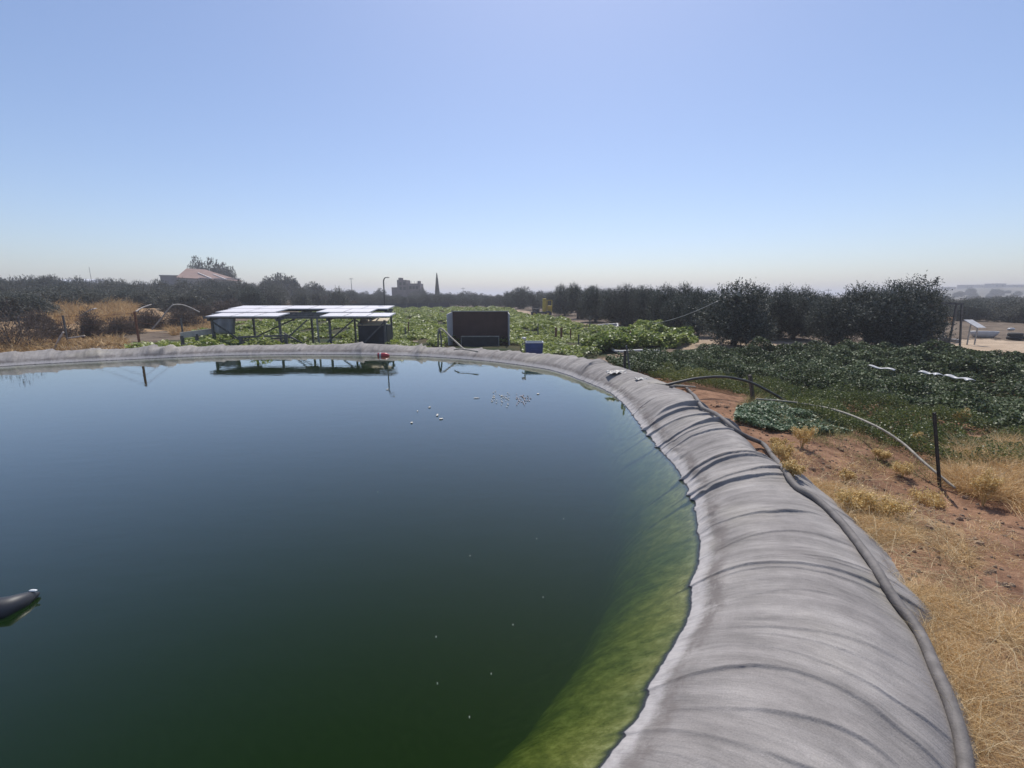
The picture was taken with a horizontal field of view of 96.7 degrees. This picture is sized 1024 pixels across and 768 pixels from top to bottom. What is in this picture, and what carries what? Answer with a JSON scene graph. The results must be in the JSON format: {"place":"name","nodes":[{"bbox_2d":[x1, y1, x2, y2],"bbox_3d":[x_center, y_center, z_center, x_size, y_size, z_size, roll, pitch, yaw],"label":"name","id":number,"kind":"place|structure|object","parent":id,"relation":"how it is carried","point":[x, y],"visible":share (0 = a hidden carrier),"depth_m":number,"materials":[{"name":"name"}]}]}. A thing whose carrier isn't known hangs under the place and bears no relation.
{"place":"outdoors","nodes":[
{"label":"outdoors","id":0,"kind":"place"},
{"bbox_2d":[70,296,143,323],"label":"dry grass","id":1,"kind":"structure","parent":0,"point":[111,309],"depth_m":32.71,"materials":[{"name":"plant"}]},
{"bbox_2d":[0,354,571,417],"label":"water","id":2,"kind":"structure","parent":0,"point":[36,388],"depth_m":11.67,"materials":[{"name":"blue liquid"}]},
{"bbox_2d":[0,589,39,621],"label":"pump float","id":3,"kind":"object","parent":2,"relation":"on","point":[12,607],"visible":1,"depth_m":2.93,"materials":[{"name":"black plastic"}]},
{"bbox_2d":[392,278,422,298],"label":"unfinished building","id":4,"kind":"structure","parent":0,"point":[404,288],"depth_m":147.00,"materials":[{"name":"concrete"}]},
{"bbox_2d":[0,295,1023,767],"bbox_3d":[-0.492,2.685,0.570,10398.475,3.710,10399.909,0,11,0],"label":"ground","id":5,"kind":"structure","parent":0,"point":[708,395],"depth_m":5.57,"materials":[{"name":"soil"}]},
{"bbox_2d":[0,293,32,320],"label":"olive tree","id":6,"kind":"object","parent":5,"relation":"on","point":[12,305],"visible":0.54,"depth_m":28.77,"materials":[{"name":"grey plant"}]},
{"bbox_2d":[0,292,55,314],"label":"olive tree","id":7,"kind":"object","parent":5,"relation":"on","point":[26,301],"visible":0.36,"depth_m":29.36,"materials":[{"name":"green plant"}]},
{"bbox_2d":[0,292,63,316],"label":"olive tree","id":8,"kind":"object","parent":5,"relation":"on","point":[45,308],"visible":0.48,"depth_m":29.72,"materials":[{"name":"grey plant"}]},
{"bbox_2d":[0,297,69,348],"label":"bush","id":9,"kind":"object","parent":5,"relation":"on","point":[16,329],"visible":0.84,"depth_m":19.59,"materials":[{"name":"brown plant"}]},
{"bbox_2d":[20,309,55,328],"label":"bush","id":10,"kind":"object","parent":5,"relation":"on","point":[30,315],"visible":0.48,"depth_m":26.28,"materials":[{"name":"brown plant"}]},
{"bbox_2d":[24,275,61,286],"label":"olive tree","id":11,"kind":"object","parent":5,"relation":"on","point":[41,280],"visible":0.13,"depth_m":64.18,"materials":[{"name":"green plant"}]},
{"bbox_2d":[26,319,81,338],"bbox_3d":[-22.883,-2.737,22.810,2.102,1.137,2.452,0,11,0],"label":"bush","id":12,"kind":"object","parent":5,"relation":"on","point":[69,332],"visible":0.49,"depth_m":22.67,"materials":[{"name":"brown plant"}]},
{"bbox_2d":[22,295,92,325],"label":"dry grass","id":13,"kind":"structure","parent":5,"relation":"on","point":[69,310],"depth_m":29.75,"materials":[{"name":"plant"}]},
{"bbox_2d":[36,288,84,306],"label":"olive tree","id":14,"kind":"object","parent":5,"relation":"on","point":[67,297],"visible":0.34,"depth_m":34.99,"materials":[{"name":"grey plant"}]},
{"bbox_2d":[0,329,133,352],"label":"dry grass","id":15,"kind":"structure","parent":5,"relation":"on","point":[108,341],"depth_m":20.10,"materials":[{"name":"plant"}]},
{"bbox_2d":[73,306,108,337],"bbox_3d":[-21.831,-3.196,23.607,1.285,1.732,1.502,0,11,0],"label":"bush","id":16,"kind":"object","parent":5,"relation":"on","point":[87,328],"visible":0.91,"depth_m":23.47,"materials":[{"name":"brown plant"}]},
{"bbox_2d":[66,287,115,306],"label":"olive tree","id":17,"kind":"object","parent":5,"relation":"on","point":[91,297],"visible":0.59,"depth_m":36.59,"materials":[{"name":"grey plant"}]},
{"bbox_2d":[5,312,182,341],"bbox_3d":[-18.930,-2.507,20.651,12.009,1.798,3.778,4,12,19],"label":"wire fence","id":18,"kind":"object","parent":5,"relation":"on","point":[136,325],"visible":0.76,"depth_m":19.47,"materials":[{"name":"metal"}]},
{"bbox_2d":[102,314,147,335],"bbox_3d":[-21.429,-3.249,25.081,1.920,1.180,2.300,0,11,0],"label":"bush","id":19,"kind":"object","parent":5,"relation":"on","point":[124,326],"visible":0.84,"depth_m":24.84,"materials":[{"name":"brown plant"}]},
{"bbox_2d":[108,289,141,301],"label":"olive tree","id":20,"kind":"object","parent":5,"relation":"on","point":[120,294],"visible":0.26,"depth_m":41.67,"materials":[{"name":"green plant"}]},
{"bbox_2d":[120,288,160,307],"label":"olive tree","id":21,"kind":"object","parent":5,"relation":"on","point":[144,299],"visible":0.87,"depth_m":40.29,"materials":[{"name":"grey plant"}]},
{"bbox_2d":[127,307,166,328],"bbox_3d":[-22.568,-4.104,28.265,1.960,1.403,2.291,0,11,0],"label":"bush","id":22,"kind":"object","parent":5,"relation":"on","point":[144,318],"visible":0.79,"depth_m":28.07,"materials":[{"name":"brown plant"}]},
{"bbox_2d":[145,289,168,307],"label":"olive tree","id":23,"kind":"object","parent":5,"relation":"on","point":[158,294],"visible":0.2,"depth_m":42.26,"materials":[{"name":"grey plant"}]},
{"bbox_2d":[159,275,178,284],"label":"annex building","id":24,"kind":"structure","parent":5,"relation":"on","point":[171,279],"depth_m":107.09,"materials":[{"name":"grey"}]},
{"bbox_2d":[157,291,190,310],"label":"olive tree","id":25,"kind":"object","parent":5,"relation":"on","point":[172,298],"visible":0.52,"depth_m":38.83,"materials":[{"name":"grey plant"}]},
{"bbox_2d":[156,303,207,328],"bbox_3d":[-20.803,-4.341,28.857,2.340,1.758,2.804,0,11,0],"label":"bush","id":26,"kind":"object","parent":5,"relation":"on","point":[178,314],"visible":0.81,"depth_m":28.56,"materials":[{"name":"green plant"}]},
{"bbox_2d":[171,278,192,291],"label":"olive tree","id":27,"kind":"object","parent":5,"relation":"on","point":[182,285],"visible":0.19,"depth_m":68.05,"materials":[{"name":"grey plant"}]},
{"bbox_2d":[162,315,210,335],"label":"dry grass","id":28,"kind":"structure","parent":5,"relation":"on","point":[173,330],"depth_m":27.58,"materials":[{"name":"plant"}]},
{"bbox_2d":[173,290,213,311],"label":"olive tree","id":29,"kind":"object","parent":5,"relation":"on","point":[192,300],"visible":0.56,"depth_m":39.42,"materials":[{"name":"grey plant"}]},
{"bbox_2d":[180,329,215,345],"bbox_3d":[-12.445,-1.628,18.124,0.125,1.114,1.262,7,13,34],"label":"table","id":30,"kind":"object","parent":5,"relation":"on","point":[195,333],"visible":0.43,"depth_m":17.95,"materials":[{"name":"metal"}]},
{"bbox_2d":[187,255,209,270],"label":"leafy tree","id":31,"kind":"object","parent":5,"relation":"on","point":[198,266],"visible":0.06,"depth_m":119.70,"materials":[{"name":"green plant"}]},
{"bbox_2d":[185,303,217,316],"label":"bush","id":32,"kind":"object","parent":5,"relation":"on","point":[204,310],"visible":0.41,"depth_m":34.13,"materials":[{"name":"green plant"}]},
{"bbox_2d":[187,283,216,303],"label":"olive tree","id":33,"kind":"object","parent":5,"relation":"on","point":[199,291],"visible":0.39,"depth_m":48.04,"materials":[{"name":"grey plant"}]},
{"bbox_2d":[176,268,241,284],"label":"house","id":34,"kind":"structure","parent":5,"relation":"on","point":[189,275],"depth_m":109.35,"materials":[{"name":"tile"}]},
{"bbox_2d":[202,279,228,290],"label":"olive tree","id":35,"kind":"object","parent":5,"relation":"on","point":[216,284],"visible":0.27,"depth_m":67.08,"materials":[{"name":"green plant"}]},
{"bbox_2d":[204,257,230,275],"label":"leafy tree","id":36,"kind":"object","parent":5,"relation":"on","point":[216,268],"visible":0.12,"depth_m":120.77,"materials":[{"name":"green plant"}]},
{"bbox_2d":[211,297,244,310],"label":"bush","id":37,"kind":"object","parent":5,"relation":"on","point":[221,306],"visible":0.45,"depth_m":40.95,"materials":[{"name":"green plant"}]},
{"bbox_2d":[217,284,240,304],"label":"olive tree","id":38,"kind":"object","parent":5,"relation":"on","point":[227,294],"visible":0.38,"depth_m":49.10,"materials":[{"name":"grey plant"}]},
{"bbox_2d":[234,286,268,304],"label":"olive tree","id":39,"kind":"object","parent":5,"relation":"on","point":[249,297],"visible":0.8,"depth_m":47.28,"materials":[{"name":"green plant"}]},
{"bbox_2d":[238,334,290,343],"bbox_3d":[-9.541,-1.577,17.612,1.851,0.678,0.284,-1,11,-6],"label":"pipe rack","id":40,"kind":"object","parent":5,"relation":"on","point":[285,338],"visible":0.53,"depth_m":17.49,"materials":[{"name":"metal"}]},
{"bbox_2d":[261,286,286,304],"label":"olive tree","id":41,"kind":"object","parent":5,"relation":"on","point":[274,297],"visible":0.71,"depth_m":54.99,"materials":[{"name":"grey plant"}]},
{"bbox_2d":[265,281,290,302],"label":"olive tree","id":42,"kind":"object","parent":5,"relation":"on","point":[277,287],"visible":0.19,"depth_m":69.59,"materials":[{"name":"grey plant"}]},
{"bbox_2d":[274,273,299,299],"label":"leafy tree","id":43,"kind":"object","parent":5,"relation":"on","point":[288,283],"visible":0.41,"depth_m":106.12,"materials":[{"name":"green plant"}]},
{"bbox_2d":[202,305,395,343],"bbox_3d":[-8.695,-2.338,19.768,7.735,2.034,3.529,0,11,0],"label":"solar rack","id":44,"kind":"object","parent":5,"relation":"on","point":[328,313],"visible":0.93,"depth_m":18.97,"materials":[{"name":"grey"}]},
{"bbox_2d":[212,313,235,333],"bbox_3d":[-12.782,-2.668,20.168,1.114,0.902,0.185,0,11,0],"label":"hanging sheet","id":45,"kind":"object","parent":44,"relation":"hanging from","point":[228,325],"visible":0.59,"depth_m":20.18,"materials":[{"name":"grey fabric"}]},
{"bbox_2d":[290,290,313,304],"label":"olive tree","id":46,"kind":"object","parent":5,"relation":"on","point":[300,299],"visible":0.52,"depth_m":56.35,"materials":[{"name":"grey plant"}]},
{"bbox_2d":[304,281,326,293],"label":"leafy tree","id":47,"kind":"object","parent":5,"relation":"on","point":[319,288],"visible":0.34,"depth_m":101.69,"materials":[{"name":"green plant"}]},
{"bbox_2d":[309,289,326,304],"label":"olive tree","id":48,"kind":"object","parent":5,"relation":"on","point":[318,298],"visible":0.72,"depth_m":69.02,"materials":[{"name":"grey plant"}]},
{"bbox_2d":[325,286,352,304],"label":"olive tree","id":49,"kind":"object","parent":5,"relation":"on","point":[335,298],"visible":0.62,"depth_m":66.31,"materials":[{"name":"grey plant"}]},
{"bbox_2d":[357,318,391,343],"bbox_3d":[-5.692,-2.097,18.899,1.200,1.236,0.772,0,11,0],"label":"storage chest","id":50,"kind":"object","parent":5,"relation":"on","point":[367,330],"visible":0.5,"depth_m":18.57,"materials":[{"name":"black"}]},
{"bbox_2d":[124,305,652,357],"bbox_3d":[-9.323,-6.630,49.804,27.114,3.160,72.651,-2,11,-10],"label":"squash crop","id":51,"kind":"object","parent":5,"relation":"on","point":[421,321],"visible":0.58,"depth_m":27.55,"materials":[{"name":"green plant"}]},
{"bbox_2d":[350,301,449,307],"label":"net fence","id":52,"kind":"object","parent":5,"relation":"on","point":[432,305],"visible":0.48,"depth_m":80.74,"materials":[{"name":"metal"}]},
{"bbox_2d":[446,311,509,346],"bbox_3d":[-1.552,-2.512,21.075,2.887,1.706,0.735,0,11,-1],"label":"shelter","id":53,"kind":"object","parent":5,"relation":"on","point":[477,328],"visible":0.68,"depth_m":21.29,"materials":[{"name":"metal"}]},
{"bbox_2d":[0,342,979,767],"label":"pond liner","id":54,"kind":"object","parent":5,"relation":"on","point":[350,574],"visible":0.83,"depth_m":5.03,"materials":[{"name":"plastic"}]},
{"bbox_2d":[669,385,974,767],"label":"hose","id":55,"kind":"object","parent":54,"relation":"on","point":[962,745],"visible":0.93,"depth_m":2.50,"materials":[{"name":"grey plastic"}]},
{"bbox_2d":[506,285,529,308],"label":"olive tree","id":56,"kind":"object","parent":5,"relation":"on","point":[518,298],"visible":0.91,"depth_m":72.53,"materials":[{"name":"green plant"}]},
{"bbox_2d":[526,290,541,308],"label":"olive tree","id":57,"kind":"object","parent":5,"relation":"on","point":[534,301],"visible":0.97,"depth_m":67.29,"materials":[{"name":"green plant"}]},
{"bbox_2d":[525,341,543,353],"bbox_3d":[0.716,-1.131,14.754,0.583,0.489,0.477,0,11,0],"label":"blue tub","id":58,"kind":"object","parent":5,"relation":"on","point":[536,347],"visible":0.68,"depth_m":14.53,"materials":[{"name":"plastic"}]},
{"bbox_2d":[531,298,551,314],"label":"spray trailer","id":59,"kind":"object","parent":5,"relation":"on","point":[544,309],"visible":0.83,"depth_m":51.15,"materials":[{"name":"yellow paint"}]},
{"bbox_2d":[549,284,575,315],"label":"olive tree","id":60,"kind":"object","parent":5,"relation":"on","point":[560,306],"visible":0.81,"depth_m":51.72,"materials":[{"name":"green plant"}]},
{"bbox_2d":[565,281,588,318],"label":"olive tree","id":61,"kind":"object","parent":5,"relation":"on","point":[574,295],"visible":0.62,"depth_m":44.26,"materials":[{"name":"green plant"}]},
{"bbox_2d":[576,284,608,321],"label":"olive tree","id":62,"kind":"object","parent":5,"relation":"on","point":[590,304],"visible":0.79,"depth_m":38.11,"materials":[{"name":"green plant"}]},
{"bbox_2d":[596,283,628,323],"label":"olive tree","id":63,"kind":"object","parent":5,"relation":"on","point":[607,306],"visible":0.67,"depth_m":35.52,"materials":[{"name":"green plant"}]},
{"bbox_2d":[611,282,638,325],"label":"olive tree","id":64,"kind":"object","parent":5,"relation":"on","point":[626,317],"visible":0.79,"depth_m":34.71,"materials":[{"name":"green plant"}]},
{"bbox_2d":[580,319,698,350],"bbox_3d":[7.936,-2.896,24.864,4.466,0.967,15.383,6,12,27],"label":"squash crop","id":65,"kind":"object","parent":5,"relation":"on","point":[659,334],"visible":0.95,"depth_m":20.24,"materials":[{"name":"green plant"}]},
{"bbox_2d":[631,284,656,320],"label":"olive tree","id":66,"kind":"object","parent":5,"relation":"on","point":[641,297],"visible":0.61,"depth_m":32.74,"materials":[{"name":"green plant"}]},
{"bbox_2d":[643,283,676,320],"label":"olive tree","id":67,"kind":"object","parent":5,"relation":"on","point":[654,310],"visible":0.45,"depth_m":29.83,"materials":[{"name":"green plant"}]},
{"bbox_2d":[660,280,694,327],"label":"olive tree","id":68,"kind":"object","parent":5,"relation":"on","point":[670,311],"visible":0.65,"depth_m":28.01,"materials":[{"name":"green plant"}]},
{"bbox_2d":[679,286,712,336],"bbox_3d":[10.595,-4.123,25.977,2.090,3.110,1.852,2,11,8],"label":"olive tree","id":69,"kind":"object","parent":5,"relation":"on","point":[698,297],"visible":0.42,"depth_m":25.76,"materials":[{"name":"green plant"}]},
{"bbox_2d":[665,375,786,400],"bbox_3d":[4.379,0.216,8.897,3.003,0.803,0.281,-1,11,-6],"label":"pipe","id":70,"kind":"object","parent":5,"relation":"on","point":[728,377],"visible":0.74,"depth_m":8.78,"materials":[{"name":"black plastic"}]},
{"bbox_2d":[688,277,780,345],"bbox_3d":[10.308,-3.282,21.298,4.009,3.537,4.039,3,11,14],"label":"olive tree","id":71,"kind":"object","parent":5,"relation":"on","point":[734,319],"visible":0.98,"depth_m":20.50,"materials":[{"name":"green plant"}]},
{"bbox_2d":[758,282,805,340],"bbox_3d":[13.852,-3.685,23.806,2.663,3.188,2.842,-3,12,-16],"label":"olive tree","id":72,"kind":"object","parent":5,"relation":"on","point":[785,309],"visible":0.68,"depth_m":23.08,"materials":[{"name":"green plant"}]},
{"bbox_2d":[768,438,795,461],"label":"dry shrub","id":73,"kind":"object","parent":5,"relation":"on","point":[782,450],"visible":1,"depth_m":5.22,"materials":[{"name":"plant"}]},
{"bbox_2d":[733,397,851,434],"bbox_3d":[4.877,0.547,7.781,1.587,0.539,3.456,10,15,41],"label":"ground creeper","id":74,"kind":"object","parent":5,"relation":"on","point":[747,412],"visible":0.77,"depth_m":7.30,"materials":[{"name":"green plant"}]},
{"bbox_2d":[779,457,807,476],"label":"dry shrub","id":75,"kind":"object","parent":5,"relation":"on","point":[793,467],"visible":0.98,"depth_m":4.28,"materials":[{"name":"plant"}]},
{"bbox_2d":[777,285,818,339],"bbox_3d":[15.048,-3.767,24.261,2.861,3.204,2.882,-2,11,-12],"label":"olive tree","id":76,"kind":"object","parent":5,"relation":"on","point":[801,330],"visible":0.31,"depth_m":23.71,"materials":[{"name":"green plant"}]},
{"bbox_2d":[790,425,818,447],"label":"dry shrub","id":77,"kind":"object","parent":5,"relation":"on","point":[806,434],"visible":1,"depth_m":5.94,"materials":[{"name":"plant"}]},
{"bbox_2d":[605,336,1023,431],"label":"pepper crop","id":78,"kind":"object","parent":5,"relation":"on","point":[822,363],"visible":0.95,"depth_m":12.75,"materials":[{"name":"green plant"}]},
{"bbox_2d":[800,293,859,345],"bbox_3d":[15.165,-3.058,21.551,2.913,2.733,2.581,-4,12,-18],"label":"olive tree","id":79,"kind":"object","parent":5,"relation":"on","point":[824,313],"visible":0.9,"depth_m":21.22,"materials":[{"name":"green plant"}]},
{"bbox_2d":[648,361,1023,468],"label":"green weeds","id":80,"kind":"object","parent":5,"relation":"on","point":[833,398],"visible":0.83,"depth_m":8.14,"materials":[{"name":"green plant"}]},
{"bbox_2d":[731,386,948,486],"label":"dry grass","id":81,"kind":"structure","parent":5,"relation":"on","point":[749,399],"depth_m":6.76,"materials":[{"name":"plant"}]},
{"bbox_2d":[838,467,857,482],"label":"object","id":82,"kind":"object","parent":5,"relation":"on","point":[848,475],"visible":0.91,"depth_m":5.21,"materials":[{"name":"plant"}]},
{"bbox_2d":[756,398,955,488],"bbox_3d":[5.307,0.710,7.057,0.792,0.434,3.359,-2,11,-11],"label":"pipe","id":83,"kind":"object","parent":5,"relation":"on","point":[914,454],"visible":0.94,"depth_m":6.37,"materials":[{"name":"grey plastic"}]},
{"bbox_2d":[833,485,879,514],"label":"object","id":84,"kind":"object","parent":5,"relation":"on","point":[860,502],"visible":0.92,"depth_m":4.05,"materials":[{"name":"plant"}]},
{"bbox_2d":[710,401,1023,696],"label":"soil clods","id":85,"kind":"object","parent":5,"relation":"on","point":[978,542],"visible":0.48,"depth_m":4.24,"materials":[{"name":"brown soil"}]},
{"bbox_2d":[833,280,918,346],"bbox_3d":[16.199,-3.026,20.391,3.121,3.264,3.331,-9,14,-39],"label":"olive tree","id":86,"kind":"object","parent":5,"relation":"on","point":[857,318],"visible":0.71,"depth_m":20.04,"materials":[{"name":"green plant"}]},
{"bbox_2d":[870,448,892,459],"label":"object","id":87,"kind":"object","parent":5,"relation":"on","point":[881,454],"visible":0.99,"depth_m":6.13,"materials":[{"name":"plant"}]},
{"bbox_2d":[859,492,919,521],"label":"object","id":88,"kind":"object","parent":5,"relation":"on","point":[891,506],"visible":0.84,"depth_m":3.93,"materials":[{"name":"plant"}]},
{"bbox_2d":[765,438,1023,572],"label":"dry grass","id":89,"kind":"structure","parent":5,"relation":"on","point":[940,513],"depth_m":4.37,"materials":[{"name":"plant"}]},
{"bbox_2d":[770,456,1023,767],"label":"dry grass","id":90,"kind":"structure","parent":5,"relation":"on","point":[926,596],"depth_m":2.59,"materials":[{"name":"plant"}]},
{"bbox_2d":[890,460,914,476],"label":"dry shrub","id":91,"kind":"object","parent":5,"relation":"on","point":[907,468],"visible":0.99,"depth_m":5.67,"materials":[{"name":"plant"}]},
{"bbox_2d":[860,270,957,345],"bbox_3d":[17.002,-3.047,19.809,3.627,3.726,3.601,4,12,21],"label":"olive tree","id":92,"kind":"object","parent":5,"relation":"on","point":[923,321],"visible":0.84,"depth_m":19.23,"materials":[{"name":"green plant"}]},
{"bbox_2d":[908,485,950,509],"bbox_3d":[4.687,1.293,5.125,0.373,0.226,0.402,7,13,33],"label":"dry shrub","id":93,"kind":"object","parent":5,"relation":"on","point":[936,496],"visible":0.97,"depth_m":5.11,"materials":[{"name":"plant"}]},
{"bbox_2d":[918,286,951,343],"bbox_3d":[19.278,-3.150,21.251,1.731,3.087,1.953,-10,15,-42],"label":"olive tree","id":94,"kind":"object","parent":5,"relation":"on","point":[944,310],"visible":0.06,"depth_m":20.68,"materials":[{"name":"green plant"}]},
{"bbox_2d":[932,412,941,487],"bbox_3d":[5.155,0.854,5.509,0.254,1.038,0.042,3,11,13],"label":"fence post","id":95,"kind":"object","parent":5,"relation":"on","point":[936,443],"visible":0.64,"depth_m":5.50,"materials":[{"name":"black metal"}]},
{"bbox_2d":[930,302,963,345],"bbox_3d":[19.128,-2.505,20.046,1.357,2.190,0.291,5,12,23],"label":"metal gantry","id":96,"kind":"object","parent":5,"relation":"on","point":[961,316],"visible":0.41,"depth_m":19.83,"materials":[{"name":"metal"}]},
{"bbox_2d":[918,425,1023,519],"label":"dry grass","id":97,"kind":"structure","parent":5,"relation":"on","point":[1010,489],"depth_m":5.66,"materials":[{"name":"plant"}]},
{"bbox_2d":[951,299,993,321],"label":"olive tree","id":98,"kind":"object","parent":5,"relation":"on","point":[976,311],"visible":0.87,"depth_m":42.19,"materials":[{"name":"green plant"}]},
{"bbox_2d":[964,320,985,344],"bbox_3d":[22.205,-2.436,21.940,0.420,1.288,0.738,0,11,0],"label":"solar panel","id":99,"kind":"object","parent":5,"relation":"on","point":[974,324],"visible":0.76,"depth_m":21.92,"materials":[{"name":"white plastic"}]},
{"bbox_2d":[970,331,999,337],"bbox_3d":[26.015,-2.725,25.097,1.253,0.367,0.658,4,4,20],"label":"trough","id":100,"kind":"object","parent":5,"relation":"on","point":[986,334],"visible":0.88,"depth_m":24.87,"materials":[{"name":"white plastic"}]},
{"bbox_2d":[967,466,1004,505],"bbox_3d":[5.334,1.167,5.114,0.324,0.485,0.218,3,12,17],"label":"thistle","id":101,"kind":"object","parent":5,"relation":"on","point":[989,487],"visible":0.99,"depth_m":5.11,"materials":[{"name":"plant"}]},
{"bbox_2d":[982,298,1021,321],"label":"olive tree","id":102,"kind":"object","parent":5,"relation":"on","point":[1004,306],"visible":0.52,"depth_m":40.78,"materials":[{"name":"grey plant"}]},
{"bbox_2d":[995,302,1023,321],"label":"olive tree","id":103,"kind":"object","parent":5,"relation":"on","point":[1017,314],"visible":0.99,"depth_m":39.27,"materials":[{"name":"green plant"}]},
{"bbox_2d":[0,0,1023,294],"label":"sky","id":104,"kind":"structure","parent":0,"point":[493,147],"materials":[{"name":"blue"}]},
{"bbox_2d":[931,287,1023,298],"bbox_3d":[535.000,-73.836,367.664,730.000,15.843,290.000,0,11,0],"label":"hill","id":105,"kind":"structure","parent":0,"point":[983,292],"depth_m":333.65,"materials":[{"name":"soil"}]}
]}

